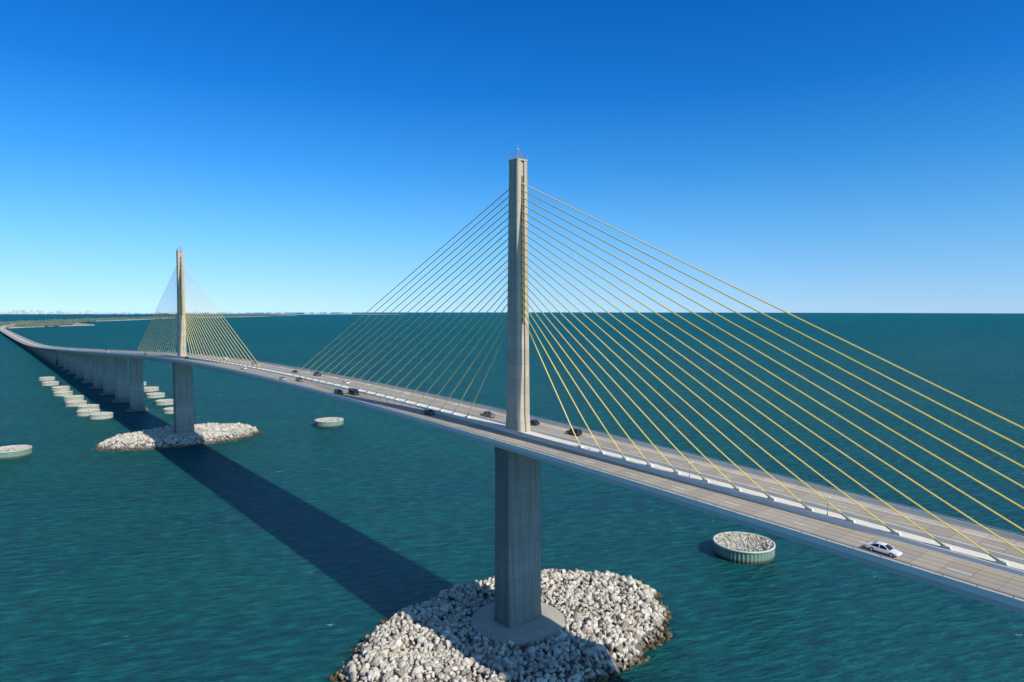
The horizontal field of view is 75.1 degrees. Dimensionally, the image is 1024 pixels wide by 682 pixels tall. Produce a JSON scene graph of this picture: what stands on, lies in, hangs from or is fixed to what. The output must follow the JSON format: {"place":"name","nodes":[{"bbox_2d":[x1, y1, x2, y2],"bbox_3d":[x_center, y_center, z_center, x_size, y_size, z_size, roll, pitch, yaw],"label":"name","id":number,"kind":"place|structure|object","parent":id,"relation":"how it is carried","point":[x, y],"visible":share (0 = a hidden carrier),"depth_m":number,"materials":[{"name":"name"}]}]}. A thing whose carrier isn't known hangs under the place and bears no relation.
{"place":"outdoors","nodes":[
{"label":"outdoors","id":0,"kind":"place"},
{"bbox_2d":[47,313,394,314],"bbox_3d":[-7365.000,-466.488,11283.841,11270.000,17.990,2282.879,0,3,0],"label":"coastline","id":1,"kind":"structure","parent":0,"point":[261,313],"depth_m":10677.43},
{"bbox_2d":[0,310,351,313],"bbox_3d":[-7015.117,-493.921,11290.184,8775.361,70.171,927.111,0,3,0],"label":"distant city buildings","id":2,"kind":"structure","parent":1,"relation":"on","point":[52,312],"depth_m":11099.00,"materials":[{"name":"grey"}]},
{"bbox_2d":[0,312,1023,681],"bbox_3d":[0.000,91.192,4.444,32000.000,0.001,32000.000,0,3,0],"label":"sea water","id":3,"kind":"structure","parent":0,"point":[290,542],"depth_m":330.77,"materials":[{"name":"teal liquid"}]},
{"bbox_2d":[0,445,31,459],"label":"bridge protection dolphin","id":4,"kind":"object","parent":3,"relation":"in","point":[13,451],"visible":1,"depth_m":408.94,"materials":[{"name":"concrete"}]},
{"bbox_2d":[39,376,54,380],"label":"bridge protection dolphin","id":5,"kind":"object","parent":3,"relation":"in","point":[46,378],"visible":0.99,"depth_m":842.81,"materials":[{"name":"concrete"}]},
{"bbox_2d":[41,381,58,385],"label":"bridge protection dolphin","id":6,"kind":"object","parent":3,"relation":"in","point":[49,383],"visible":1,"depth_m":789.29,"materials":[{"name":"concrete"}]},
{"bbox_2d":[51,386,69,390],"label":"bridge protection dolphin","id":7,"kind":"object","parent":3,"relation":"in","point":[59,388],"visible":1,"depth_m":740.48,"materials":[{"name":"concrete"}]},
{"bbox_2d":[53,391,72,395],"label":"bridge protection dolphin","id":8,"kind":"object","parent":3,"relation":"in","point":[62,393],"visible":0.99,"depth_m":696.00,"materials":[{"name":"concrete"}]},
{"bbox_2d":[63,395,83,400],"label":"bridge protection dolphin","id":9,"kind":"object","parent":3,"relation":"in","point":[73,397],"visible":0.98,"depth_m":660.54,"materials":[{"name":"concrete"}]},
{"bbox_2d":[65,400,86,406],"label":"bridge protection dolphin","id":10,"kind":"object","parent":3,"relation":"in","point":[73,403],"visible":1,"depth_m":622.60,"materials":[{"name":"concrete"}]},
{"bbox_2d":[76,409,99,415],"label":"bridge protection dolphin","id":11,"kind":"object","parent":3,"relation":"in","point":[84,412],"visible":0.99,"depth_m":567.01,"materials":[{"name":"concrete"}]},
{"bbox_2d":[77,404,98,409],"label":"bridge protection dolphin","id":12,"kind":"object","parent":3,"relation":"in","point":[88,406],"visible":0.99,"depth_m":597.60,"materials":[{"name":"concrete"}]},
{"bbox_2d":[89,412,113,419],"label":"bridge protection dolphin","id":13,"kind":"object","parent":3,"relation":"in","point":[100,415],"visible":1,"depth_m":550.84,"materials":[{"name":"concrete"}]},
{"bbox_2d":[3,315,293,328],"bbox_3d":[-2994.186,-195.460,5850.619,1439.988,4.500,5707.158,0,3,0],"label":"causeway","id":14,"kind":"structure","parent":3,"relation":"on","point":[11,325],"depth_m":3922.29,"materials":[{"name":"grey"}]},
{"bbox_2d":[0,315,286,326],"bbox_3d":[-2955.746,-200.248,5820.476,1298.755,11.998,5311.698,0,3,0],"label":"mangrove trees","id":15,"kind":"object","parent":14,"relation":"on","point":[45,322],"visible":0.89,"depth_m":4458.81,"materials":[{"name":"green plant"}]},
{"bbox_2d":[144,386,158,391],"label":"bridge protection dolphin","id":16,"kind":"object","parent":3,"relation":"in","point":[150,389],"visible":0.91,"depth_m":733.93,"materials":[{"name":"concrete"}]},
{"bbox_2d":[146,392,164,397],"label":"bridge protection dolphin","id":17,"kind":"object","parent":3,"relation":"in","point":[156,395],"visible":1,"depth_m":681.48,"materials":[{"name":"concrete"}]},
{"bbox_2d":[155,399,172,404],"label":"bridge protection dolphin","id":18,"kind":"object","parent":3,"relation":"in","point":[164,402],"visible":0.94,"depth_m":630.98,"materials":[{"name":"concrete"}]},
{"bbox_2d":[163,407,172,413],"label":"bridge protection dolphin","id":19,"kind":"object","parent":3,"relation":"in","point":[168,410],"visible":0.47,"depth_m":577.83,"materials":[{"name":"concrete"}]},
{"bbox_2d":[90,422,262,451],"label":"rock island","id":20,"kind":"object","parent":3,"relation":"in","point":[157,438],"visible":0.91,"depth_m":450.26,"materials":[{"name":"white stone"}]},
{"bbox_2d":[314,417,343,427],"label":"bridge protection dolphin","id":21,"kind":"object","parent":3,"relation":"in","point":[327,422],"visible":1,"depth_m":513.62,"materials":[{"name":"concrete"}]},
{"bbox_2d":[324,568,672,681],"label":"rock island","id":22,"kind":"object","parent":3,"relation":"in","point":[614,624],"visible":0.94,"depth_m":175.17,"materials":[{"name":"white stone"}]},
{"bbox_2d":[0,148,1023,646],"bbox_3d":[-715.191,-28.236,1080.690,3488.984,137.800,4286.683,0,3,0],"label":"cable stayed bridge","id":23,"kind":"structure","parent":3,"relation":"in","point":[978,562],"depth_m":169.41,"materials":[{"name":"concrete"}]},
{"bbox_2d":[334,389,343,393],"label":"suv car","id":24,"kind":"object","parent":23,"relation":"on","point":[338,391],"visible":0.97,"depth_m":248.54,"materials":[{"name":"black paint"}]},
{"bbox_2d":[348,388,359,394],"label":"van","id":25,"kind":"object","parent":23,"relation":"on","point":[354,391],"visible":1,"depth_m":246.61,"materials":[{"name":"black paint"}]},
{"bbox_2d":[423,409,435,414],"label":"sedan car","id":26,"kind":"object","parent":23,"relation":"on","point":[429,411],"visible":1,"depth_m":207.06,"materials":[{"name":"blue paint"}]},
{"bbox_2d":[480,411,495,417],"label":"pickup truck","id":27,"kind":"object","parent":23,"relation":"on","point":[488,414],"visible":0.95,"depth_m":203.71,"materials":[{"name":"grey paint"}]},
{"bbox_2d":[530,419,539,425],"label":"sedan car","id":28,"kind":"object","parent":23,"relation":"on","point":[533,422],"visible":0.75,"depth_m":192.33,"materials":[{"name":"black paint"}]},
{"bbox_2d":[566,428,581,435],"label":"suv car","id":29,"kind":"object","parent":23,"relation":"on","point":[577,431],"visible":0.87,"depth_m":179.31,"materials":[{"name":"black paint"}]},
{"bbox_2d":[865,541,901,556],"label":"sedan car","id":30,"kind":"object","parent":23,"relation":"on","point":[885,548],"visible":1,"depth_m":101.35,"materials":[{"name":"white paint"}]},
{"bbox_2d":[713,531,774,564],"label":"bridge protection dolphin","id":31,"kind":"object","parent":3,"relation":"in","point":[746,548],"visible":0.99,"depth_m":242.84,"materials":[{"name":"concrete"}]},
{"bbox_2d":[0,0,1023,312],"label":"sky","id":32,"kind":"structure","parent":0,"point":[298,156],"materials":[{"name":"blue"}]}
]}

